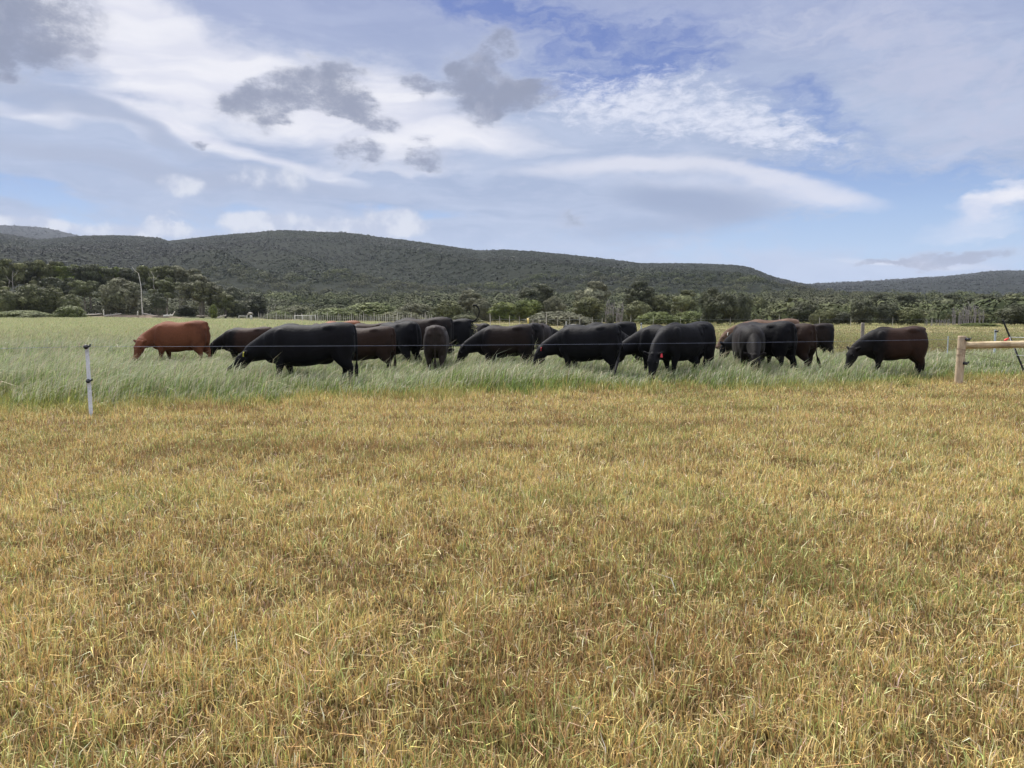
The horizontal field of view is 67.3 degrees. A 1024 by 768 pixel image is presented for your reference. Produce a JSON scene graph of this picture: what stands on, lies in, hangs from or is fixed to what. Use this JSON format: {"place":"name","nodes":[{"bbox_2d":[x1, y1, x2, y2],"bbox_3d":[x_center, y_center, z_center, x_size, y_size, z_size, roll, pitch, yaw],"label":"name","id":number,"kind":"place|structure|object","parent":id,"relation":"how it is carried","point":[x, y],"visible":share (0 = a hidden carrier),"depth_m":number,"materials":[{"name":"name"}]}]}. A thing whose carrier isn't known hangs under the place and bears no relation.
{"place":"outdoors","nodes":[
{"label":"outdoors","id":0,"kind":"place"},
{"bbox_2d":[0,225,78,238],"bbox_3d":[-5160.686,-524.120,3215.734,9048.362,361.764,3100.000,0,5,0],"label":"distant hill","id":1,"kind":"structure","parent":0,"point":[47,236],"depth_m":3247.25,"materials":[{"name":"green plant"}]},
{"bbox_2d":[0,224,77,238],"bbox_3d":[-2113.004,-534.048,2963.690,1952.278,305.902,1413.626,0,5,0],"label":"hillside scrub","id":2,"kind":"object","parent":1,"relation":"on","point":[58,233],"visible":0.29,"depth_m":3230.66,"materials":[{"name":"green plant"}]},
{"bbox_2d":[0,231,932,320],"bbox_3d":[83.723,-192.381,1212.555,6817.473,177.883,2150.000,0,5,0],"label":"hill","id":3,"kind":"structure","parent":0,"point":[512,273],"depth_m":739.28,"materials":[{"name":"green plant"}]},
{"bbox_2d":[0,230,875,295],"bbox_3d":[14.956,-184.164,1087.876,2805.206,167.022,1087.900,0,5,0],"label":"hillside scrub","id":4,"kind":"object","parent":3,"relation":"on","point":[36,249],"visible":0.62,"depth_m":830.59,"materials":[{"name":"green plant"}]},
{"bbox_2d":[5,258,1023,323],"bbox_3d":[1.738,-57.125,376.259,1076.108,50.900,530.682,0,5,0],"label":"scrub","id":5,"kind":"object","parent":3,"relation":"on","point":[842,302],"visible":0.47,"depth_m":370.84,"materials":[{"name":"green plant"}]},
{"bbox_2d":[0,316,1023,415],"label":"tall grass","id":6,"kind":"structure","parent":0,"point":[29,366],"depth_m":17.50,"materials":[{"name":"green plant"}]},
{"bbox_2d":[0,315,1023,767],"bbox_3d":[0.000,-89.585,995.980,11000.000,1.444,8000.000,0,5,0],"label":"ground","id":7,"kind":"structure","parent":0,"point":[566,653],"depth_m":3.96,"materials":[{"name":"yellow plant"}]},
{"bbox_2d":[0,289,20,311],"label":"bush","id":8,"kind":"object","parent":7,"relation":"on","point":[8,302],"visible":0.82,"depth_m":169.75,"materials":[{"name":"green plant"}]},
{"bbox_2d":[0,259,28,288],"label":"gum tree","id":9,"kind":"object","parent":7,"relation":"on","point":[9,272],"visible":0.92,"depth_m":202.79,"materials":[{"name":"green plant"}]},
{"bbox_2d":[0,310,52,317],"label":"bush","id":10,"kind":"object","parent":7,"relation":"on","point":[21,313],"visible":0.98,"depth_m":161.83,"materials":[{"name":"green plant"}]},
{"bbox_2d":[8,261,46,288],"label":"gum tree","id":11,"kind":"object","parent":7,"relation":"on","point":[30,274],"visible":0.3,"depth_m":210.37,"materials":[{"name":"green plant"}]},
{"bbox_2d":[11,283,51,312],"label":"bush","id":12,"kind":"object","parent":7,"relation":"on","point":[26,295],"visible":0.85,"depth_m":172.93,"materials":[{"name":"green plant"}]},
{"bbox_2d":[28,260,64,287],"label":"gum tree","id":13,"kind":"object","parent":7,"relation":"on","point":[43,269],"visible":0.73,"depth_m":207.94,"materials":[{"name":"green plant"}]},
{"bbox_2d":[34,284,64,314],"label":"bush","id":14,"kind":"object","parent":7,"relation":"on","point":[53,295],"visible":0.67,"depth_m":175.21,"materials":[{"name":"green plant"}]},
{"bbox_2d":[37,277,74,296],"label":"gum tree","id":15,"kind":"object","parent":7,"relation":"on","point":[59,283],"visible":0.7,"depth_m":195.58,"materials":[{"name":"green plant"}]},
{"bbox_2d":[53,264,78,295],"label":"gum tree","id":16,"kind":"object","parent":7,"relation":"on","point":[64,274],"visible":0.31,"depth_m":209.12,"materials":[{"name":"green plant"}]},
{"bbox_2d":[55,294,81,308],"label":"bush","id":17,"kind":"object","parent":7,"relation":"on","point":[69,300],"visible":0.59,"depth_m":173.96,"materials":[{"name":"green plant"}]},
{"bbox_2d":[51,305,89,317],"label":"bush","id":18,"kind":"object","parent":7,"relation":"on","point":[71,311],"visible":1,"depth_m":165.83,"materials":[{"name":"green plant"}]},
{"bbox_2d":[68,280,100,311],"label":"gum tree","id":19,"kind":"object","parent":7,"relation":"on","point":[83,289],"visible":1,"depth_m":193.64,"materials":[{"name":"green plant"}]},
{"bbox_2d":[67,263,116,312],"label":"gum tree","id":20,"kind":"object","parent":7,"relation":"on","point":[86,273],"visible":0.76,"depth_m":202.66,"materials":[{"name":"green plant"}]},
{"bbox_2d":[99,266,123,286],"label":"gum tree","id":21,"kind":"object","parent":7,"relation":"on","point":[116,268],"visible":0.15,"depth_m":212.18,"materials":[{"name":"green plant"}]},
{"bbox_2d":[117,268,145,290],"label":"gum tree","id":22,"kind":"object","parent":7,"relation":"on","point":[128,274],"visible":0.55,"depth_m":210.13,"materials":[{"name":"green plant"}]},
{"bbox_2d":[92,315,185,317],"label":"sandy bank","id":23,"kind":"structure","parent":7,"relation":"on","point":[141,316],"depth_m":177.48,"materials":[{"name":"sand"}]},
{"bbox_2d":[97,277,143,315],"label":"bush","id":24,"kind":"object","parent":23,"relation":"on","point":[124,295],"visible":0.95,"depth_m":180.56,"materials":[{"name":"green plant"}]},
{"bbox_2d":[134,265,175,314],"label":"gum tree","id":25,"kind":"object","parent":7,"relation":"on","point":[146,272],"visible":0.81,"depth_m":203.87,"materials":[{"name":"green plant"}]},
{"bbox_2d":[149,292,168,315],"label":"tree","id":26,"kind":"object","parent":7,"relation":"on","point":[159,301],"visible":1,"depth_m":178.18,"materials":[{"name":"green plant"}]},
{"bbox_2d":[147,279,181,314],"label":"gum tree","id":27,"kind":"object","parent":7,"relation":"on","point":[166,288],"visible":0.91,"depth_m":189.31,"materials":[{"name":"green plant"}]},
{"bbox_2d":[132,320,210,360],"bbox_3d":[-9.881,-1.141,22.424,2.078,1.426,0.904,-1,5,-16],"label":"cow","id":28,"kind":"object","parent":7,"relation":"on","point":[189,333],"visible":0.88,"depth_m":22.18},
{"bbox_2d":[167,265,200,316],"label":"gum tree","id":29,"kind":"object","parent":7,"relation":"on","point":[181,274],"visible":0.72,"depth_m":208.40,"materials":[{"name":"green plant"}]},
{"bbox_2d":[176,304,198,316],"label":"bush","id":30,"kind":"object","parent":7,"relation":"on","point":[187,310],"visible":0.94,"depth_m":187.88,"materials":[{"name":"green plant"}]},
{"bbox_2d":[174,274,226,317],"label":"tree","id":31,"kind":"object","parent":7,"relation":"on","point":[199,289],"visible":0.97,"depth_m":182.57,"materials":[{"name":"green plant"}]},
{"bbox_2d":[208,304,217,318],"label":"bush","id":32,"kind":"object","parent":7,"relation":"on","point":[212,308],"visible":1,"depth_m":170.82,"materials":[{"name":"green plant"}]},
{"bbox_2d":[212,294,238,317],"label":"tree","id":33,"kind":"object","parent":7,"relation":"on","point":[226,303],"visible":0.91,"depth_m":185.65,"materials":[{"name":"green plant"}]},
{"bbox_2d":[220,286,246,316],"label":"bush","id":34,"kind":"object","parent":7,"relation":"on","point":[232,291],"visible":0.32,"depth_m":222.52,"materials":[{"name":"green plant"}]},
{"bbox_2d":[206,326,270,357],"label":"cow","id":35,"kind":"object","parent":7,"relation":"on","point":[236,341],"visible":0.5,"depth_m":22.74},
{"bbox_2d":[229,300,250,317],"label":"bush","id":36,"kind":"object","parent":7,"relation":"on","point":[240,309],"visible":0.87,"depth_m":187.86,"materials":[{"name":"green plant"}]},
{"bbox_2d":[240,293,267,317],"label":"bush","id":37,"kind":"object","parent":7,"relation":"on","point":[257,303],"visible":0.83,"depth_m":202.32,"materials":[{"name":"green plant"}]},
{"bbox_2d":[262,310,293,318],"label":"bush","id":38,"kind":"object","parent":7,"relation":"on","point":[282,313],"visible":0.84,"depth_m":183.78,"materials":[{"name":"green plant"}]},
{"bbox_2d":[227,322,357,378],"bbox_3d":[-4.650,-0.587,16.289,2.755,1.450,0.737,0,5,-4],"label":"cow","id":39,"kind":"object","parent":7,"relation":"on","point":[289,345],"visible":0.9,"depth_m":16.04},
{"bbox_2d":[284,305,311,318],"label":"bush","id":40,"kind":"object","parent":7,"relation":"on","point":[296,310],"visible":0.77,"depth_m":197.03,"materials":[{"name":"green plant"}]},
{"bbox_2d":[300,307,359,320],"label":"bush","id":41,"kind":"object","parent":7,"relation":"on","point":[322,313],"visible":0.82,"depth_m":174.08,"materials":[{"name":"green plant"}]},
{"bbox_2d":[258,312,431,321],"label":"picket fence","id":42,"kind":"object","parent":7,"relation":"on","point":[309,318],"visible":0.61,"depth_m":142.17,"materials":[{"name":"wood"}]},
{"bbox_2d":[355,322,385,327],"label":"cow","id":43,"kind":"object","parent":7,"relation":"on","point":[360,325],"visible":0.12,"depth_m":26.74},
{"bbox_2d":[346,302,395,320],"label":"bush","id":44,"kind":"object","parent":7,"relation":"on","point":[367,309],"visible":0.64,"depth_m":183.41,"materials":[{"name":"green plant"}]},
{"bbox_2d":[352,326,395,369],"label":"cow","id":45,"kind":"object","parent":7,"relation":"on","point":[377,342],"visible":0.45,"depth_m":18.65},
{"bbox_2d":[373,310,423,321],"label":"bush","id":46,"kind":"object","parent":7,"relation":"on","point":[394,313],"visible":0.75,"depth_m":157.52,"materials":[{"name":"green plant"}]},
{"bbox_2d":[380,321,421,363],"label":"cow","id":47,"kind":"object","parent":7,"relation":"on","point":[408,332],"visible":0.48,"depth_m":20.31},
{"bbox_2d":[394,301,431,318],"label":"bush","id":48,"kind":"object","parent":7,"relation":"on","point":[419,309],"visible":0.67,"depth_m":172.14,"materials":[{"name":"green plant"}]},
{"bbox_2d":[393,317,453,355],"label":"cow","id":49,"kind":"object","parent":7,"relation":"on","point":[445,322],"visible":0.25,"depth_m":22.23},
{"bbox_2d":[423,325,450,371],"bbox_3d":[-1.907,-0.845,19.659,0.665,1.351,2.282,0,5,-3],"label":"calf","id":50,"kind":"object","parent":7,"relation":"on","point":[436,337],"visible":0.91,"depth_m":18.60},
{"bbox_2d":[431,299,462,318],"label":"bush","id":51,"kind":"object","parent":7,"relation":"on","point":[448,309],"visible":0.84,"depth_m":147.82,"materials":[{"name":"green plant"}]},
{"bbox_2d":[452,304,479,346],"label":"cow","id":52,"kind":"object","parent":7,"relation":"on","point":[463,331],"visible":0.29,"depth_m":24.48},
{"bbox_2d":[452,314,484,322],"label":"bush","id":53,"kind":"object","parent":7,"relation":"on","point":[470,316],"visible":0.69,"depth_m":138.15,"materials":[{"name":"green plant"}]},
{"bbox_2d":[457,289,482,314],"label":"tree","id":54,"kind":"object","parent":7,"relation":"on","point":[468,299],"visible":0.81,"depth_m":172.40,"materials":[{"name":"green plant"}]},
{"bbox_2d":[470,298,491,321],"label":"bush","id":55,"kind":"object","parent":7,"relation":"on","point":[484,304],"visible":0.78,"depth_m":148.19,"materials":[{"name":"green plant"}]},
{"bbox_2d":[474,323,489,332],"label":"cow","id":56,"kind":"object","parent":7,"relation":"on","point":[480,326],"visible":0.11,"depth_m":26.25},
{"bbox_2d":[456,324,534,363],"bbox_3d":[-0.442,-0.884,20.041,2.097,1.358,0.675,1,5,8],"label":"cow","id":57,"kind":"object","parent":7,"relation":"on","point":[513,340],"visible":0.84,"depth_m":19.74},
{"bbox_2d":[486,301,518,321],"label":"bush","id":58,"kind":"object","parent":7,"relation":"on","point":[503,310],"visible":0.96,"depth_m":142.88,"materials":[{"name":"green plant"}]},
{"bbox_2d":[0,336,1023,415],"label":"electric fence","id":59,"kind":"object","parent":7,"relation":"on","point":[963,345],"visible":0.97,"depth_m":17.26,"materials":[{"name":"metal"}]},
{"bbox_2d":[514,297,543,320],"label":"bush","id":60,"kind":"object","parent":7,"relation":"on","point":[526,308],"visible":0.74,"depth_m":147.54,"materials":[{"name":"green plant"}]},
{"bbox_2d":[515,282,559,306],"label":"tree","id":61,"kind":"object","parent":7,"relation":"on","point":[540,293],"visible":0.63,"depth_m":166.83,"materials":[{"name":"green plant"}]},
{"bbox_2d":[490,313,592,326],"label":"wire fence","id":62,"kind":"object","parent":7,"relation":"on","point":[557,319],"visible":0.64,"depth_m":93.83,"materials":[{"name":"metal"}]},
{"bbox_2d":[529,323,557,348],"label":"cow","id":63,"kind":"object","parent":7,"relation":"on","point":[543,331],"visible":0.41,"depth_m":23.26},
{"bbox_2d":[540,295,566,320],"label":"bush","id":64,"kind":"object","parent":7,"relation":"on","point":[554,303],"visible":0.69,"depth_m":148.07,"materials":[{"name":"green plant"}]},
{"bbox_2d":[521,311,593,325],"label":"bush","id":65,"kind":"object","parent":7,"relation":"on","point":[583,320],"visible":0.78,"depth_m":109.15,"materials":[{"name":"green plant"}]},
{"bbox_2d":[531,323,621,374],"bbox_3d":[1.661,-0.744,18.281,2.298,1.401,1.058,4,6,35],"label":"cow","id":66,"kind":"object","parent":7,"relation":"on","point":[583,343],"visible":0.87,"depth_m":18.01},
{"bbox_2d":[571,296,607,322],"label":"bush","id":67,"kind":"object","parent":7,"relation":"on","point":[589,307],"visible":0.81,"depth_m":132.84,"materials":[{"name":"green plant"}]},
{"bbox_2d":[574,280,611,303],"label":"tree","id":68,"kind":"object","parent":7,"relation":"on","point":[597,290],"visible":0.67,"depth_m":162.73,"materials":[{"name":"green plant"}]},
{"bbox_2d":[563,324,642,361],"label":"cow","id":69,"kind":"object","parent":7,"relation":"on","point":[625,336],"visible":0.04,"depth_m":21.27},
{"bbox_2d":[585,321,636,335],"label":"cow","id":70,"kind":"object","parent":7,"relation":"on","point":[628,328],"visible":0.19,"depth_m":23.64},
{"bbox_2d":[623,300,651,322],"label":"bush","id":71,"kind":"object","parent":7,"relation":"on","point":[634,309],"visible":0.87,"depth_m":130.30,"materials":[{"name":"green plant"}]},
{"bbox_2d":[622,280,654,311],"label":"tree","id":72,"kind":"object","parent":7,"relation":"on","point":[639,291],"visible":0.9,"depth_m":162.35,"materials":[{"name":"green plant"}]},
{"bbox_2d":[634,311,676,324],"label":"bush","id":73,"kind":"object","parent":7,"relation":"on","point":[660,317],"visible":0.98,"depth_m":119.89,"materials":[{"name":"green plant"}]},
{"bbox_2d":[648,295,672,314],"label":"bush","id":74,"kind":"object","parent":7,"relation":"on","point":[659,303],"visible":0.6,"depth_m":162.51,"materials":[{"name":"green plant"}]},
{"bbox_2d":[619,324,705,371],"bbox_3d":[3.561,-0.772,18.699,2.291,1.382,0.732,2,6,23],"label":"cow","id":75,"kind":"object","parent":7,"relation":"on","point":[638,343],"visible":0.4,"depth_m":18.66},
{"bbox_2d":[643,321,715,379],"bbox_3d":[3.906,-0.748,18.072,2.252,1.446,0.748,-3,6,-34],"label":"cow","id":76,"kind":"object","parent":7,"relation":"on","point":[686,341],"visible":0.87,"depth_m":17.75},
{"bbox_2d":[670,289,698,313],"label":"tree","id":77,"kind":"object","parent":7,"relation":"on","point":[685,300],"visible":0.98,"depth_m":152.68,"materials":[{"name":"green plant"}]},
{"bbox_2d":[673,311,712,323],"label":"bush","id":78,"kind":"object","parent":7,"relation":"on","point":[691,317],"visible":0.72,"depth_m":119.71,"materials":[{"name":"green plant"}]},
{"bbox_2d":[698,287,720,323],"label":"bush","id":79,"kind":"object","parent":7,"relation":"on","point":[705,296],"visible":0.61,"depth_m":116.78,"materials":[{"name":"green plant"}]},
{"bbox_2d":[707,292,740,324],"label":"bush","id":80,"kind":"object","parent":7,"relation":"on","point":[725,306],"visible":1,"depth_m":114.33,"materials":[{"name":"green plant"}]},
{"bbox_2d":[735,292,753,321],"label":"bush","id":81,"kind":"object","parent":7,"relation":"on","point":[745,303],"visible":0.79,"depth_m":133.37,"materials":[{"name":"green plant"}]},
{"bbox_2d":[732,323,765,373],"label":"cow","id":82,"kind":"object","parent":7,"relation":"on","point":[747,332],"visible":0.82,"depth_m":17.96},
{"bbox_2d":[716,318,798,349],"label":"cow","id":83,"kind":"object","parent":7,"relation":"on","point":[726,334],"visible":0.18,"depth_m":24.84},
{"bbox_2d":[719,321,797,368],"bbox_3d":[6.248,-0.908,19.833,0.718,1.446,2.445,-3,6,-32],"label":"cow","id":84,"kind":"object","parent":7,"relation":"on","point":[781,339],"visible":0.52,"depth_m":18.92},
{"bbox_2d":[752,297,769,316],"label":"bush","id":85,"kind":"object","parent":7,"relation":"on","point":[761,302],"visible":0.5,"depth_m":158.06,"materials":[{"name":"green plant"}]},
{"bbox_2d":[759,303,800,321],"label":"bush","id":86,"kind":"object","parent":7,"relation":"on","point":[773,314],"visible":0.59,"depth_m":147.69,"materials":[{"name":"green plant"}]},
{"bbox_2d":[762,323,820,367],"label":"cow","id":87,"kind":"object","parent":7,"relation":"on","point":[806,348],"visible":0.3,"depth_m":19.30},
{"bbox_2d":[788,301,818,321],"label":"bush","id":88,"kind":"object","parent":7,"relation":"on","point":[800,311],"visible":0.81,"depth_m":130.34,"materials":[{"name":"green plant"}]},
{"bbox_2d":[808,313,820,323],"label":"bush","id":89,"kind":"object","parent":7,"relation":"on","point":[814,318],"visible":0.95,"depth_m":115.16,"materials":[{"name":"green plant"}]},
{"bbox_2d":[813,323,834,353],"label":"cow","id":90,"kind":"object","parent":7,"relation":"on","point":[825,331],"visible":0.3,"depth_m":24.66},
{"bbox_2d":[813,307,841,323],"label":"bush","id":91,"kind":"object","parent":7,"relation":"on","point":[827,314],"visible":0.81,"depth_m":116.55,"materials":[{"name":"green plant"}]},
{"bbox_2d":[833,312,851,324],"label":"bush","id":92,"kind":"object","parent":7,"relation":"on","point":[844,317],"visible":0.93,"depth_m":114.91,"materials":[{"name":"green plant"}]},
{"bbox_2d":[849,298,879,324],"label":"bush","id":93,"kind":"object","parent":7,"relation":"on","point":[864,311],"visible":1,"depth_m":109.53,"materials":[{"name":"green plant"}]},
{"bbox_2d":[872,293,888,305],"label":"tree","id":94,"kind":"object","parent":7,"relation":"on","point":[878,297],"visible":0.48,"depth_m":168.09,"materials":[{"name":"green plant"}]},
{"bbox_2d":[844,326,928,374],"bbox_3d":[9.087,-0.758,18.818,2.014,1.331,0.646,0,5,2],"label":"cow","id":95,"kind":"object","parent":7,"relation":"on","point":[911,343],"visible":0.92,"depth_m":18.57},
{"bbox_2d":[875,302,900,324],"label":"bush","id":96,"kind":"object","parent":7,"relation":"on","point":[886,315],"visible":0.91,"depth_m":110.71,"materials":[{"name":"green plant"}]},
{"bbox_2d":[894,293,918,308],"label":"tree","id":97,"kind":"object","parent":7,"relation":"on","point":[905,298],"visible":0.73,"depth_m":170.06,"materials":[{"name":"green plant"}]},
{"bbox_2d":[895,307,928,324],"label":"bush","id":98,"kind":"object","parent":7,"relation":"on","point":[911,316],"visible":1,"depth_m":108.72,"materials":[{"name":"green plant"}]},
{"bbox_2d":[921,308,954,322],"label":"bush","id":99,"kind":"object","parent":7,"relation":"on","point":[931,310],"visible":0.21,"depth_m":137.51,"materials":[{"name":"green plant"}]},
{"bbox_2d":[933,294,961,309],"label":"tree","id":100,"kind":"object","parent":7,"relation":"on","point":[951,299],"visible":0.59,"depth_m":158.15,"materials":[{"name":"green plant"}]},
{"bbox_2d":[944,310,993,322],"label":"bush","id":101,"kind":"object","parent":7,"relation":"on","point":[972,313],"visible":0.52,"depth_m":127.75,"materials":[{"name":"green plant"}]},
{"bbox_2d":[964,293,997,307],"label":"tree","id":102,"kind":"object","parent":7,"relation":"on","point":[988,296],"visible":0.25,"depth_m":160.43,"materials":[{"name":"green plant"}]},
{"bbox_2d":[993,302,1023,324],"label":"bush","id":103,"kind":"object","parent":7,"relation":"on","point":[1012,314],"visible":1,"depth_m":102.83,"materials":[{"name":"green plant"}]},
{"bbox_2d":[998,293,1023,305],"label":"tree","id":104,"kind":"object","parent":7,"relation":"on","point":[1012,297],"visible":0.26,"depth_m":156.04,"materials":[{"name":"green plant"}]},
{"bbox_2d":[1002,320,1023,369],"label":"leaning post","id":105,"kind":"object","parent":7,"relation":"on","point":[1015,350],"visible":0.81,"depth_m":19.96,"materials":[{"name":"black metal"}]},
{"bbox_2d":[0,0,1023,283],"label":"sky","id":106,"kind":"structure","parent":0,"point":[803,141],"materials":[{"name":"blue"}]},
{"bbox_2d":[812,271,1023,295],"bbox_3d":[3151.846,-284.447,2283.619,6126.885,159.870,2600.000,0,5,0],"label":"distant hill","id":107,"kind":"structure","parent":0,"point":[1002,288],"depth_m":1552.10,"materials":[{"name":"green plant"}]},
{"bbox_2d":[811,270,1023,293],"bbox_3d":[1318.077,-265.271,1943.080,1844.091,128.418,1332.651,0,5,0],"label":"hillside scrub","id":108,"kind":"object","parent":107,"relation":"on","point":[940,279],"visible":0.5,"depth_m":1697.63,"materials":[{"name":"green plant"}]},
{"bbox_2d":[957,323,1002,325],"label":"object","id":109,"kind":"object","parent":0,"point":[978,324],"visible":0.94,"depth_m":98.73,"materials":[{"name":"green plant"}]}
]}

